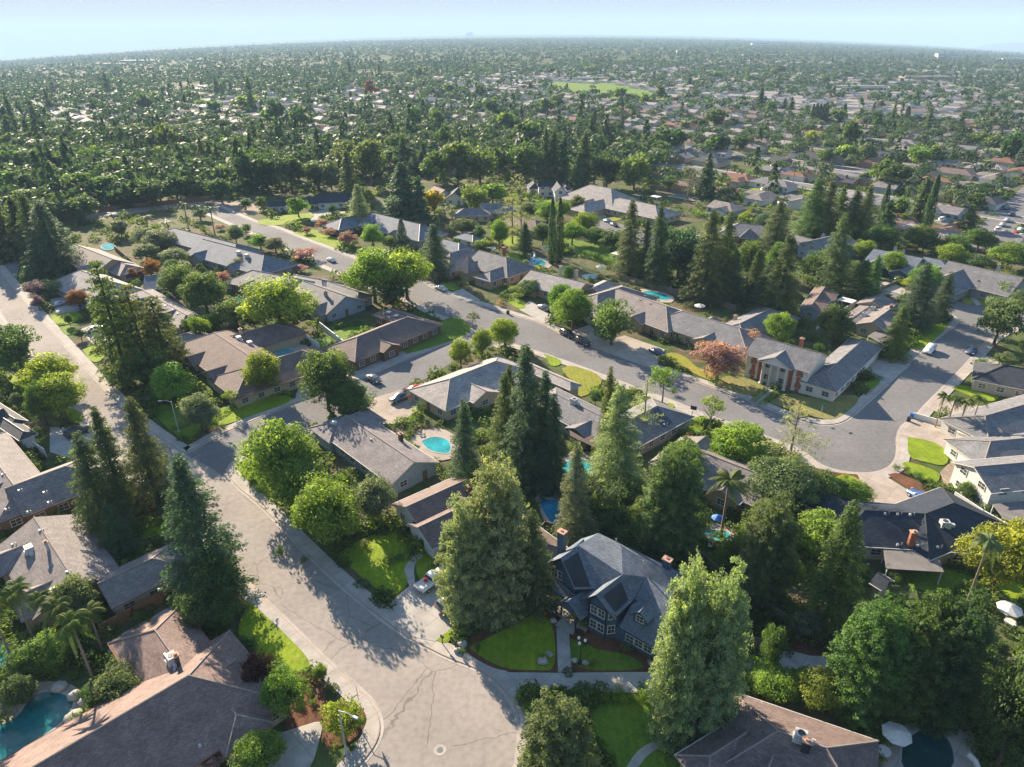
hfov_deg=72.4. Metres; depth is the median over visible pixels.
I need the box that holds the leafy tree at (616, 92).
[612,86,627,97]
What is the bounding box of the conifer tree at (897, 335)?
[876,305,914,363]
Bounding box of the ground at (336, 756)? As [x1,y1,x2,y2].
[0,34,1023,766]
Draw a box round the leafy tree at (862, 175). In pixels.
[858,173,868,177]
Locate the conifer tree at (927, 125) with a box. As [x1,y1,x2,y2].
[923,108,932,129]
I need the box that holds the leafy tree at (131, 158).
[117,156,148,166]
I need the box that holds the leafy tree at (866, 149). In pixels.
[857,142,877,159]
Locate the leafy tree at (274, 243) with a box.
[262,237,286,252]
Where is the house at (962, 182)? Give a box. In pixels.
[942,181,993,192]
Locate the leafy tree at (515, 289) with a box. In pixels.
[508,284,527,294]
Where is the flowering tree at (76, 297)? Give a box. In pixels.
[64,289,91,309]
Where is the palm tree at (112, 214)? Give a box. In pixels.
[105,212,119,221]
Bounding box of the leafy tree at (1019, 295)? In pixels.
[1005,289,1023,319]
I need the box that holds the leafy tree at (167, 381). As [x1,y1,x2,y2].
[147,360,197,405]
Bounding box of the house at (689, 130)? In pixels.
[681,129,696,137]
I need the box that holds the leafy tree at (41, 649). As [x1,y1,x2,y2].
[11,627,72,674]
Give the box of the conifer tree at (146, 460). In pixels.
[120,396,182,528]
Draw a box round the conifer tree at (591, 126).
[588,117,596,136]
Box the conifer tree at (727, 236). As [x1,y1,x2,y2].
[703,210,741,304]
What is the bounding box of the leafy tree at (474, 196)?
[459,183,487,207]
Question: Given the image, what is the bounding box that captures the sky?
[0,0,1023,58]
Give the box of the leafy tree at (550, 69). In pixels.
[545,66,555,72]
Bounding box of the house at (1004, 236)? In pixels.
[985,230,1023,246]
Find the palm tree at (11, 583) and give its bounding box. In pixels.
[1,575,31,598]
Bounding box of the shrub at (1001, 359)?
[988,355,1009,364]
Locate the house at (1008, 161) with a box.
[990,155,1022,167]
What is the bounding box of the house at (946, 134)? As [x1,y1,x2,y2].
[939,131,969,138]
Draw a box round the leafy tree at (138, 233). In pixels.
[129,227,154,243]
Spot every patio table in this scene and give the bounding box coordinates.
[879,744,891,758]
[1004,618,1016,626]
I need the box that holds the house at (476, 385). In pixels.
[408,355,581,420]
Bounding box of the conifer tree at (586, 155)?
[570,131,597,185]
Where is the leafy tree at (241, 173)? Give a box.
[233,151,257,184]
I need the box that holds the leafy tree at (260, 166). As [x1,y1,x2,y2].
[243,146,282,192]
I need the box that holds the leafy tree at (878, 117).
[872,109,883,124]
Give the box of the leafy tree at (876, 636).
[821,590,915,735]
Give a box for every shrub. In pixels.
[0,705,17,724]
[29,447,38,453]
[67,705,85,720]
[97,600,110,611]
[210,419,217,426]
[218,423,226,430]
[231,438,255,462]
[236,596,251,614]
[242,457,257,478]
[253,485,263,493]
[273,659,282,672]
[274,546,286,557]
[297,554,309,563]
[309,698,316,706]
[323,745,331,754]
[335,471,346,484]
[349,744,356,750]
[359,538,369,548]
[359,578,371,588]
[385,555,394,565]
[394,553,404,560]
[457,647,466,656]
[472,642,480,652]
[480,404,489,413]
[481,444,491,455]
[529,498,539,505]
[537,651,548,657]
[566,613,580,624]
[567,438,578,449]
[575,680,590,693]
[579,617,587,628]
[589,655,598,667]
[598,687,612,702]
[612,689,625,702]
[620,641,632,651]
[626,690,637,704]
[637,687,647,703]
[667,386,676,394]
[813,342,824,351]
[888,571,902,579]
[891,463,901,470]
[900,465,910,472]
[915,473,924,481]
[927,475,938,483]
[988,355,1009,364]
[1006,652,1023,666]
[1014,594,1023,607]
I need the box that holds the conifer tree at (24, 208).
[14,191,58,269]
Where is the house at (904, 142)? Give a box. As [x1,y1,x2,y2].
[881,138,917,146]
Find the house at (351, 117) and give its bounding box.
[344,114,356,120]
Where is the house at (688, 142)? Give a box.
[685,137,703,145]
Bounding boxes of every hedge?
[171,423,188,429]
[205,390,292,422]
[582,250,621,271]
[737,208,751,219]
[738,653,804,696]
[750,388,767,401]
[758,390,778,404]
[793,329,822,343]
[849,381,869,394]
[864,369,884,379]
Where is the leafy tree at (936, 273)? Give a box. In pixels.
[907,263,945,287]
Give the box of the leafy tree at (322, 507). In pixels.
[289,469,368,544]
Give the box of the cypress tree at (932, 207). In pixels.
[920,174,940,226]
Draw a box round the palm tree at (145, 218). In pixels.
[136,214,153,228]
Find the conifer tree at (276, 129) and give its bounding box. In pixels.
[273,119,282,150]
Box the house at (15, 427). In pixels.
[0,403,47,458]
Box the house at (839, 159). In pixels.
[822,155,852,164]
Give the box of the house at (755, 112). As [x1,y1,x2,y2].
[746,110,760,115]
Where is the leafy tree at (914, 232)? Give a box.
[902,223,942,248]
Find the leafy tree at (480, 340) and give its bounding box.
[471,327,493,354]
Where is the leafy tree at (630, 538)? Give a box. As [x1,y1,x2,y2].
[612,521,658,559]
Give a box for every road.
[0,273,516,766]
[3,260,19,278]
[30,99,120,123]
[77,200,267,220]
[94,97,257,132]
[187,335,493,480]
[204,204,1023,471]
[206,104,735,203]
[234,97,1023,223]
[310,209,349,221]
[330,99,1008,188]
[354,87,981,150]
[484,108,1011,168]
[568,100,910,132]
[595,219,653,244]
[620,160,717,184]
[676,92,1001,115]
[696,104,1011,131]
[737,187,864,211]
[792,165,914,188]
[932,219,992,230]
[966,186,1023,249]
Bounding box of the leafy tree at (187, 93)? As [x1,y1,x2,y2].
[182,89,197,96]
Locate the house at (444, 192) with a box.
[427,186,449,201]
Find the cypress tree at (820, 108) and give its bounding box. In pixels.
[816,104,822,118]
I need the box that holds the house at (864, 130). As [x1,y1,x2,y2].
[860,129,879,137]
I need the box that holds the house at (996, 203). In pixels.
[964,194,1007,210]
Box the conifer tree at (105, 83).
[101,72,110,92]
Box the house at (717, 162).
[692,156,731,167]
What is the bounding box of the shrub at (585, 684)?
[575,680,590,693]
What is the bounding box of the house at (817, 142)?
[800,138,822,144]
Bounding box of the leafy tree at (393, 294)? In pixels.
[371,281,410,305]
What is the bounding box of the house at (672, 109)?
[662,108,682,112]
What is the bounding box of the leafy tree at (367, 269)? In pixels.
[340,246,398,302]
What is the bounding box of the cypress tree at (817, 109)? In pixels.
[813,103,818,119]
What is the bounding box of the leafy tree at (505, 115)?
[497,111,514,128]
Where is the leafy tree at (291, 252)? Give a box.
[288,247,299,255]
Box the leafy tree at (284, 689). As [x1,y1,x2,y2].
[257,659,312,720]
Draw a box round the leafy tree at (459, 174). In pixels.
[454,165,465,182]
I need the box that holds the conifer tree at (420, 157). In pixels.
[412,150,429,175]
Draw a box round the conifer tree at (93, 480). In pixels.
[65,430,148,540]
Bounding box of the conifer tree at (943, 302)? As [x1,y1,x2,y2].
[927,271,956,324]
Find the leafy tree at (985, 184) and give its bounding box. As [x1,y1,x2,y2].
[973,182,990,187]
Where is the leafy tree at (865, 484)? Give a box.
[850,478,874,492]
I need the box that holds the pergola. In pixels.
[837,297,856,309]
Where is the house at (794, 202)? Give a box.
[784,196,818,210]
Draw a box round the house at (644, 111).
[639,109,663,115]
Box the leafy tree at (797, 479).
[741,455,822,507]
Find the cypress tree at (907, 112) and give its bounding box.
[903,106,910,118]
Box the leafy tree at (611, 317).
[591,298,637,344]
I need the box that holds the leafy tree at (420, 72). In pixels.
[414,66,425,75]
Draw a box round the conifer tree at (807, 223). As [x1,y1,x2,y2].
[787,178,830,238]
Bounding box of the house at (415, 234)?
[322,211,448,247]
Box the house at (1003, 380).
[971,361,1023,397]
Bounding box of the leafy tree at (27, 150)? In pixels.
[12,148,31,165]
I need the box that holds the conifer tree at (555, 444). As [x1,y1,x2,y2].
[531,393,569,501]
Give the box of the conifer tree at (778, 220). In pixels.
[754,200,796,254]
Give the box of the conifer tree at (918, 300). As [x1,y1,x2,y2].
[886,262,945,335]
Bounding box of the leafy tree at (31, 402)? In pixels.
[21,379,55,425]
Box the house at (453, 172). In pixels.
[449,168,467,175]
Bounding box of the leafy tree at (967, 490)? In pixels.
[956,480,977,498]
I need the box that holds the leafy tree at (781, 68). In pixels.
[770,64,789,71]
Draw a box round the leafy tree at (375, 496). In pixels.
[349,470,397,517]
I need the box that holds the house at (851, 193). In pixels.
[845,190,879,205]
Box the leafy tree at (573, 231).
[558,221,586,244]
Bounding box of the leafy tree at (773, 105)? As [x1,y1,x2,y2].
[763,101,777,110]
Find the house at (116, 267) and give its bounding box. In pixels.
[58,244,144,281]
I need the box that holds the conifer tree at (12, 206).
[4,195,33,251]
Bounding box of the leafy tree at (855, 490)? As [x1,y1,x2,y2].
[836,478,878,501]
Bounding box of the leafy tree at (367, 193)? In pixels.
[360,189,375,203]
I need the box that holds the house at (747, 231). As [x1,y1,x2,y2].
[718,223,778,246]
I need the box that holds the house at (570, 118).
[567,116,576,120]
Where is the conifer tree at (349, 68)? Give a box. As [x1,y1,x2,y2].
[346,58,352,71]
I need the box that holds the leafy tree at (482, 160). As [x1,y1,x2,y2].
[462,145,499,182]
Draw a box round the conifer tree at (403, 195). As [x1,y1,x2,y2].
[381,162,422,219]
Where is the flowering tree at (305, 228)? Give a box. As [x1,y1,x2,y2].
[301,226,310,233]
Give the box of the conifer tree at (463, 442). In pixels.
[445,398,482,479]
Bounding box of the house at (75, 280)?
[47,270,143,310]
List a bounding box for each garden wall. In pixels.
[306,335,319,347]
[319,322,342,341]
[816,285,881,329]
[914,412,941,425]
[954,491,1010,529]
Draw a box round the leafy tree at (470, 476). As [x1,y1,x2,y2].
[462,462,497,494]
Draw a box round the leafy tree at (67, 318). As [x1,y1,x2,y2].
[63,313,73,323]
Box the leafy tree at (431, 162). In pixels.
[418,150,448,182]
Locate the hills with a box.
[975,42,1023,50]
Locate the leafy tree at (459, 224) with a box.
[445,218,478,232]
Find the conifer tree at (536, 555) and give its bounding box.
[512,508,563,625]
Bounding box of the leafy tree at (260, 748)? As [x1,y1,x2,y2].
[227,726,288,766]
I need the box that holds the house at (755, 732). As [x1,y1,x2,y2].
[674,695,878,766]
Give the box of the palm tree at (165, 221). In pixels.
[159,219,176,228]
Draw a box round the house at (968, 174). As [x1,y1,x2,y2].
[926,167,975,180]
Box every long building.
[118,60,168,62]
[572,77,607,79]
[741,54,779,56]
[751,43,769,44]
[836,85,887,90]
[899,76,953,80]
[935,53,959,58]
[1001,58,1023,60]
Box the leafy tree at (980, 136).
[969,131,992,142]
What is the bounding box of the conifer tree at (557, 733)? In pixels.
[516,683,603,766]
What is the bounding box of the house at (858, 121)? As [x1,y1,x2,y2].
[849,119,870,124]
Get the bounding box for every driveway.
[50,296,84,313]
[50,427,92,457]
[81,323,111,343]
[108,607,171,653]
[268,722,321,766]
[295,375,353,398]
[347,351,410,380]
[363,381,428,424]
[390,582,453,640]
[448,289,479,301]
[504,659,771,695]
[519,301,550,322]
[573,325,606,344]
[591,336,664,367]
[675,406,703,417]
[774,651,842,670]
[858,474,911,502]
[866,356,910,383]
[879,281,911,294]
[900,418,950,449]
[926,396,979,414]
[940,463,960,494]
[965,353,1011,371]
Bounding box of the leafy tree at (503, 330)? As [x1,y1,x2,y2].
[487,318,519,349]
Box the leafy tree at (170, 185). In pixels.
[161,175,188,198]
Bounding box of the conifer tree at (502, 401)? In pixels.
[485,371,518,468]
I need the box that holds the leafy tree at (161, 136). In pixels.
[152,123,178,146]
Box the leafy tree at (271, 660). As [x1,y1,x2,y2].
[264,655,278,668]
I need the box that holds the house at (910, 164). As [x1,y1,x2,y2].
[902,162,934,172]
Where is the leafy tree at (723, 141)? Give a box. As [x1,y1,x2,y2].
[704,134,731,149]
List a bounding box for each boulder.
[49,680,68,693]
[63,708,82,722]
[67,689,82,701]
[77,697,86,705]
[454,647,460,652]
[457,640,466,647]
[537,656,548,665]
[545,651,553,657]
[550,617,556,622]
[571,657,577,662]
[582,660,588,665]
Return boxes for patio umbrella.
[694,304,704,308]
[711,514,721,525]
[882,721,911,746]
[996,600,1023,617]
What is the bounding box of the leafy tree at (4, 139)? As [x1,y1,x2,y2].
[0,132,19,144]
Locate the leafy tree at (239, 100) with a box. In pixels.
[229,95,261,110]
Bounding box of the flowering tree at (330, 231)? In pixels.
[320,227,336,235]
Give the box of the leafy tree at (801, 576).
[769,552,807,594]
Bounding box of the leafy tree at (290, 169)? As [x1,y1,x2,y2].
[270,154,311,193]
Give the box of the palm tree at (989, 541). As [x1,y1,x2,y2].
[963,532,1005,599]
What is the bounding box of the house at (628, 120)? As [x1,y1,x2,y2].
[626,117,642,123]
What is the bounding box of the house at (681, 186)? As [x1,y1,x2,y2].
[669,179,701,190]
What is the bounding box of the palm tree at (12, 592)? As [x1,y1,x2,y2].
[0,582,35,639]
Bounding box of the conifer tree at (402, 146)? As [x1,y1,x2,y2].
[393,136,414,169]
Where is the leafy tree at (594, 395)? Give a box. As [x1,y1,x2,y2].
[589,389,601,403]
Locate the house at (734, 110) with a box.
[724,108,742,113]
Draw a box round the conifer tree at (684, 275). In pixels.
[675,255,698,286]
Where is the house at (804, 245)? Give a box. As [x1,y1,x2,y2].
[791,233,856,257]
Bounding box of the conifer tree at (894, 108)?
[891,99,897,113]
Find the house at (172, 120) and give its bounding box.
[169,117,181,123]
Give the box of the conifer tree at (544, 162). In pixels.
[533,128,552,182]
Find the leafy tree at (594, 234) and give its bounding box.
[582,226,606,244]
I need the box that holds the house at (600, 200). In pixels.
[557,181,681,224]
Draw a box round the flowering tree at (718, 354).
[690,339,747,379]
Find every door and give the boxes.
[32,441,47,458]
[422,469,427,480]
[579,316,589,323]
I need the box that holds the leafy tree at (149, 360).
[121,345,170,389]
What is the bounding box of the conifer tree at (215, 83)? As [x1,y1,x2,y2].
[212,75,219,93]
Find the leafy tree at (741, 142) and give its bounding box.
[731,135,752,151]
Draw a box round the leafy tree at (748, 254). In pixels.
[738,239,767,279]
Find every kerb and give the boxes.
[0,270,471,452]
[0,314,379,766]
[208,213,473,332]
[216,204,956,424]
[228,431,521,765]
[493,335,995,473]
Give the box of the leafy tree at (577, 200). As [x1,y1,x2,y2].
[569,195,585,206]
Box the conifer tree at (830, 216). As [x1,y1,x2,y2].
[805,181,841,238]
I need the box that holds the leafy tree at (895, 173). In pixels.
[874,163,916,185]
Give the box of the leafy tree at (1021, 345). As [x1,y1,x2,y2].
[1019,339,1023,356]
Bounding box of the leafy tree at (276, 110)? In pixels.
[258,97,289,120]
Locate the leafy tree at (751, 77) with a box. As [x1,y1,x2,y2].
[743,74,760,79]
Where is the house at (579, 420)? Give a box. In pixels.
[534,387,693,455]
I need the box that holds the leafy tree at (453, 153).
[436,141,473,182]
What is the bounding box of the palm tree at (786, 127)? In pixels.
[782,125,790,152]
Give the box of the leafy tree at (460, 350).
[447,336,471,367]
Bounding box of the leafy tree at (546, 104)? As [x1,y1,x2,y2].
[536,98,557,114]
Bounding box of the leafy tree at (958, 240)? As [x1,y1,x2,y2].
[935,233,972,249]
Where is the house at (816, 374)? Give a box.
[744,336,882,401]
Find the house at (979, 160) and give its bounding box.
[959,153,984,162]
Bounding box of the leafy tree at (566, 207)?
[555,199,571,216]
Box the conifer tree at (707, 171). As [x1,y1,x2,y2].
[692,152,718,200]
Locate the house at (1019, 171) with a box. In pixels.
[1006,167,1023,176]
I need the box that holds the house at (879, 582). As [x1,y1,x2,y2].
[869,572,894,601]
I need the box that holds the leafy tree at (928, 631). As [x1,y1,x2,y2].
[867,587,965,729]
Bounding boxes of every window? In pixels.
[9,517,22,527]
[34,511,45,516]
[57,501,70,511]
[122,599,135,609]
[148,587,161,596]
[241,397,249,403]
[257,391,264,398]
[273,386,280,392]
[289,381,295,387]
[399,479,407,487]
[400,512,405,522]
[437,408,442,415]
[450,408,456,415]
[482,398,488,405]
[551,568,557,578]
[558,570,561,580]
[589,618,596,629]
[590,604,597,615]
[596,622,603,633]
[597,608,604,619]
[606,625,614,633]
[625,633,634,644]
[634,638,642,649]
[635,614,643,624]
[643,643,651,654]
[648,440,653,447]
[659,433,665,441]
[671,427,676,434]
[716,497,724,506]
[739,503,745,510]
[798,504,806,512]
[805,386,812,392]
[821,390,829,397]
[860,328,866,333]
[869,548,881,555]
[947,427,955,435]
[949,448,957,457]
[951,553,963,560]
[959,466,967,476]
[972,493,980,504]
[976,480,985,490]
[977,383,986,389]
[995,386,1005,392]
[998,488,1009,495]
[1014,390,1023,395]
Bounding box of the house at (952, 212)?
[931,203,966,220]
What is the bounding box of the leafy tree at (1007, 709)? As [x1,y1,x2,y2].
[972,651,1023,766]
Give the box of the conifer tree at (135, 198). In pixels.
[130,186,143,205]
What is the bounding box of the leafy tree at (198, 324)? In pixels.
[187,315,211,333]
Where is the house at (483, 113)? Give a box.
[477,112,488,117]
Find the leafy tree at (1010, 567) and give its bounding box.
[951,516,1023,590]
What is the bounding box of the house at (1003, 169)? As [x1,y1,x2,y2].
[963,162,1008,172]
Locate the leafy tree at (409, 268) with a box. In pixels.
[380,247,434,299]
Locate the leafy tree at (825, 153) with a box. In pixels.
[815,148,835,161]
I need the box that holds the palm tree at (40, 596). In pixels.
[25,590,52,633]
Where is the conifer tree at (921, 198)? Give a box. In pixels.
[905,176,935,223]
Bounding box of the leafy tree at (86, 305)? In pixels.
[85,302,99,311]
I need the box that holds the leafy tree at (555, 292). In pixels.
[547,283,570,309]
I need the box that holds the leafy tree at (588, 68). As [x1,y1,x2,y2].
[585,66,595,70]
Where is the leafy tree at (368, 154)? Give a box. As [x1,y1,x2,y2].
[350,138,386,185]
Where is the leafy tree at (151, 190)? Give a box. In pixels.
[133,178,164,205]
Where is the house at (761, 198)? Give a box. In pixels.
[743,189,778,205]
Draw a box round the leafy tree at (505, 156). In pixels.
[485,146,516,175]
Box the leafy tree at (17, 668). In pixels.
[2,640,37,675]
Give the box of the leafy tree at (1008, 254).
[986,240,1023,269]
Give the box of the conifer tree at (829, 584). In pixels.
[780,499,868,650]
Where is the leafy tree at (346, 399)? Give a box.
[323,378,378,414]
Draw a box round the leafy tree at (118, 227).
[109,220,131,236]
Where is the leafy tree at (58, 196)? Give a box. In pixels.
[37,192,68,219]
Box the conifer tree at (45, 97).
[43,88,53,106]
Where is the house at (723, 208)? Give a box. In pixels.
[703,200,747,216]
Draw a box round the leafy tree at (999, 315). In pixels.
[973,293,1023,344]
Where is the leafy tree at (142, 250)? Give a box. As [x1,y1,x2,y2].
[132,244,159,257]
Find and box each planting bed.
[283,671,327,730]
[322,702,365,747]
[464,607,655,672]
[778,618,846,655]
[815,468,858,478]
[888,473,929,491]
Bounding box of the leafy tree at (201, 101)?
[194,99,205,103]
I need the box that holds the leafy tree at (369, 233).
[360,223,384,249]
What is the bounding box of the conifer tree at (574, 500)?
[549,439,598,546]
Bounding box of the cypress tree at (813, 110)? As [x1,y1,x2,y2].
[809,104,814,119]
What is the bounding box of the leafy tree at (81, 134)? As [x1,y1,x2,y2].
[76,130,90,138]
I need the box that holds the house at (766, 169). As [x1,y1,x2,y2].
[753,165,797,176]
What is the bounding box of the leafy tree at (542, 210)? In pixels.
[533,198,559,223]
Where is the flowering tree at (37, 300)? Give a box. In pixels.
[29,294,44,308]
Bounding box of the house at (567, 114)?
[561,110,573,116]
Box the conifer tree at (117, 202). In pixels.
[112,184,123,205]
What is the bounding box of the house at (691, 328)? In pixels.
[669,307,800,364]
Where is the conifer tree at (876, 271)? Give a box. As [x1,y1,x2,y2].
[867,255,883,294]
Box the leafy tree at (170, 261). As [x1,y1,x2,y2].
[159,259,179,272]
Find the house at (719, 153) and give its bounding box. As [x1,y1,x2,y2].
[699,148,732,157]
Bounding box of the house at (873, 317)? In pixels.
[847,294,911,346]
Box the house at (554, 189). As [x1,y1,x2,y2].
[526,181,571,201]
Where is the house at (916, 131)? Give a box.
[910,129,936,134]
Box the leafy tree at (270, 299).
[235,272,319,323]
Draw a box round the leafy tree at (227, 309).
[212,295,249,329]
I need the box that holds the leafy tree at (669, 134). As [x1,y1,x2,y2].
[647,125,674,143]
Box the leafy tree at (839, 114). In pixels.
[830,107,847,121]
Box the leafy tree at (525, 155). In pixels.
[509,141,538,180]
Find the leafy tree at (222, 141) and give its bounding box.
[218,137,232,146]
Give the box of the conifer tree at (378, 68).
[375,64,383,75]
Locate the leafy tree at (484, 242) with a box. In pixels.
[470,238,492,249]
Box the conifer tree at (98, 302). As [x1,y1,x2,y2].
[84,260,147,387]
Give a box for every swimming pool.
[0,641,14,669]
[0,690,75,759]
[100,243,115,250]
[275,348,295,355]
[420,436,451,453]
[528,258,546,265]
[538,498,562,523]
[541,490,555,497]
[563,458,596,479]
[582,274,598,279]
[643,291,671,299]
[705,528,731,542]
[899,728,957,766]
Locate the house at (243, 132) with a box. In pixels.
[229,130,246,134]
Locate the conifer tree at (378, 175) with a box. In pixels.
[374,172,383,177]
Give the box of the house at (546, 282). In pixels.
[519,265,624,299]
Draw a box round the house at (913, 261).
[861,246,947,282]
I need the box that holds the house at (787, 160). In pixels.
[768,156,793,167]
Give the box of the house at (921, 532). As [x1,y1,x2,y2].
[792,487,1008,584]
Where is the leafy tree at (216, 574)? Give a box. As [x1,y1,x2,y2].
[181,550,246,601]
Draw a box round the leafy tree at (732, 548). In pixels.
[715,525,747,570]
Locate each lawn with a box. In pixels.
[7,373,31,394]
[19,262,26,278]
[50,312,80,324]
[59,325,74,334]
[64,408,83,422]
[82,346,103,362]
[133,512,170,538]
[152,404,200,437]
[210,395,291,425]
[235,461,282,505]
[238,602,309,671]
[258,213,312,224]
[295,229,342,248]
[310,325,362,348]
[339,531,409,594]
[403,317,470,352]
[415,552,434,579]
[436,626,460,642]
[440,282,459,290]
[469,614,554,669]
[503,236,519,246]
[505,298,525,308]
[506,254,521,261]
[544,354,561,366]
[548,81,669,99]
[557,236,624,261]
[562,366,601,396]
[571,639,642,669]
[590,694,692,766]
[599,217,621,220]
[656,166,673,171]
[663,353,715,380]
[684,416,707,433]
[714,376,763,395]
[769,393,858,418]
[835,475,861,482]
[867,379,879,389]
[900,570,977,591]
[902,462,939,482]
[908,437,947,465]
[910,321,947,349]
[953,385,998,401]
[962,297,972,304]
[977,298,988,306]
[982,575,1023,608]
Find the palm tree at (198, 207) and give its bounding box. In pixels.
[190,204,204,227]
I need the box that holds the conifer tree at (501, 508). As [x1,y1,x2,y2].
[468,450,535,633]
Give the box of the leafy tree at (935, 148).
[931,144,950,160]
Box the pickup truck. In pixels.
[414,566,441,592]
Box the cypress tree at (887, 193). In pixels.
[876,183,890,223]
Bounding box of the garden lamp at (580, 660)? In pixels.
[577,636,586,664]
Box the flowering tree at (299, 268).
[292,265,308,272]
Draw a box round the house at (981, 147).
[972,139,986,148]
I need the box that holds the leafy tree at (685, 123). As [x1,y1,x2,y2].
[679,120,690,126]
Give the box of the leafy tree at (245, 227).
[240,223,251,233]
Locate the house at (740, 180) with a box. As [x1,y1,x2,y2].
[718,171,757,186]
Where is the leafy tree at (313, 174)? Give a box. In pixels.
[295,160,330,188]
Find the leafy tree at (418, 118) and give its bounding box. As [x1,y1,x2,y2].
[408,105,421,124]
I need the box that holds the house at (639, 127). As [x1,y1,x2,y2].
[633,125,654,130]
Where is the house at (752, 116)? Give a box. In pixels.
[737,113,762,120]
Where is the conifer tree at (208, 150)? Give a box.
[204,139,212,156]
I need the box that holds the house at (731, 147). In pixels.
[725,142,738,148]
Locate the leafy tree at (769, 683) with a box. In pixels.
[743,660,798,704]
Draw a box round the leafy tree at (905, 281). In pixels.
[898,276,912,284]
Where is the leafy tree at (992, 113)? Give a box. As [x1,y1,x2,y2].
[987,109,995,116]
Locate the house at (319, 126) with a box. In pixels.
[307,125,328,131]
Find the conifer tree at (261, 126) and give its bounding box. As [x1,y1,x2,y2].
[258,117,264,135]
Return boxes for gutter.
[0,271,472,453]
[0,311,383,766]
[209,213,474,333]
[215,204,958,425]
[226,429,520,766]
[494,325,1019,472]
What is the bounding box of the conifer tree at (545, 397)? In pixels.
[525,370,565,493]
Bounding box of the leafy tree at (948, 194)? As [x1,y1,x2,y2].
[939,188,963,204]
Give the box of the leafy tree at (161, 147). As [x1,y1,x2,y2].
[150,145,167,152]
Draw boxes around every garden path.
[404,554,421,587]
[627,740,691,766]
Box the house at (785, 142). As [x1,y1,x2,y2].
[778,140,802,149]
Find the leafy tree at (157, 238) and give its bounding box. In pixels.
[141,228,176,249]
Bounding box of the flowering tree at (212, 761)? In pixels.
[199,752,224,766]
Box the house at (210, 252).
[159,228,298,275]
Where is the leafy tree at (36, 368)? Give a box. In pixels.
[14,351,79,389]
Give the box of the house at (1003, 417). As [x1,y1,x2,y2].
[938,394,1023,437]
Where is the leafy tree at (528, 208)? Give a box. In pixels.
[518,202,536,217]
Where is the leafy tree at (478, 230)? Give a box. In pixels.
[472,225,485,236]
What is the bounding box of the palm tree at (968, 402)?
[956,399,974,416]
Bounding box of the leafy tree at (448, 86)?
[442,83,457,90]
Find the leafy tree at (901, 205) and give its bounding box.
[893,197,911,214]
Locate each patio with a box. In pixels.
[0,681,89,724]
[272,343,307,356]
[409,428,458,460]
[527,257,551,268]
[535,489,563,525]
[562,452,598,487]
[640,289,673,303]
[701,522,735,542]
[879,720,978,766]
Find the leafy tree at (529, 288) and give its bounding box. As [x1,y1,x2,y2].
[518,279,538,293]
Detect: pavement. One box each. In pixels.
[0,265,470,451]
[0,315,378,766]
[204,213,472,332]
[217,203,956,423]
[229,430,533,766]
[494,327,1018,479]
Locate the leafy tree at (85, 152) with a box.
[77,144,112,157]
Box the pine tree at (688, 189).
[675,166,700,196]
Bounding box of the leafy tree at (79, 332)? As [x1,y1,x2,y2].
[73,326,86,339]
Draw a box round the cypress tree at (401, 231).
[396,219,406,245]
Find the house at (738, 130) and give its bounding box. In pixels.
[728,127,753,134]
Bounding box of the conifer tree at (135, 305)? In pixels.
[116,283,171,380]
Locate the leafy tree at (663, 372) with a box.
[647,365,680,402]
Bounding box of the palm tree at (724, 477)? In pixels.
[704,469,751,537]
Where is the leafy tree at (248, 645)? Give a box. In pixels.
[236,635,257,650]
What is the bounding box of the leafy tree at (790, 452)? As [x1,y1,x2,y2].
[753,401,833,470]
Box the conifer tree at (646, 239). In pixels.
[632,219,653,280]
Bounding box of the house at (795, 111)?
[784,109,805,116]
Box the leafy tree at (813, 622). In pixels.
[790,606,827,636]
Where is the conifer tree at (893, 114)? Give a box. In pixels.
[887,111,895,119]
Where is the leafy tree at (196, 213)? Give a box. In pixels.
[192,208,207,219]
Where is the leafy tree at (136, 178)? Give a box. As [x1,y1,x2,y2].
[127,177,148,199]
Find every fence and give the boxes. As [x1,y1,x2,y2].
[94,196,209,211]
[98,587,173,634]
[113,245,187,308]
[540,520,557,531]
[620,274,735,310]
[650,185,724,201]
[689,543,792,623]
[749,635,763,649]
[851,280,897,298]
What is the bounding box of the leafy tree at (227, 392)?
[221,388,238,409]
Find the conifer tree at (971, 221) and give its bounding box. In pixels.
[956,204,981,233]
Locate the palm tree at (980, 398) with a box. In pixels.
[967,394,988,414]
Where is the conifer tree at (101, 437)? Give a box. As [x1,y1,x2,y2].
[87,405,146,511]
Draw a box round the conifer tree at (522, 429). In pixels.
[495,343,548,502]
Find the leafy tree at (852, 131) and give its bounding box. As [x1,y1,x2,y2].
[842,118,863,144]
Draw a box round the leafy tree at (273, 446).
[232,417,319,489]
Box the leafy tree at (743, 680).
[737,667,754,687]
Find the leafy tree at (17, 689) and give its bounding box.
[0,672,40,709]
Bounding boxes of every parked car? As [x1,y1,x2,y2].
[50,300,66,307]
[63,424,91,438]
[84,325,99,333]
[326,257,335,262]
[365,373,381,383]
[388,391,410,403]
[407,383,422,388]
[434,597,446,614]
[435,285,447,291]
[537,304,549,311]
[559,327,575,338]
[574,335,590,346]
[649,347,666,356]
[905,487,924,496]
[923,343,936,354]
[938,216,947,220]
[966,346,977,355]
[994,226,1001,230]
[1003,204,1009,209]
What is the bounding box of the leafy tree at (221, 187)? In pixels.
[203,178,234,202]
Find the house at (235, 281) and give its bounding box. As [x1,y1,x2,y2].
[225,270,343,295]
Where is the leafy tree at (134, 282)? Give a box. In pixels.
[131,278,140,285]
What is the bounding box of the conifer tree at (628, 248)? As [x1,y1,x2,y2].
[609,198,643,280]
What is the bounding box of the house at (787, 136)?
[777,133,799,141]
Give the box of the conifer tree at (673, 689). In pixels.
[645,546,720,757]
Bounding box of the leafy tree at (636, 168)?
[619,152,651,189]
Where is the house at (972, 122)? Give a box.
[965,120,983,123]

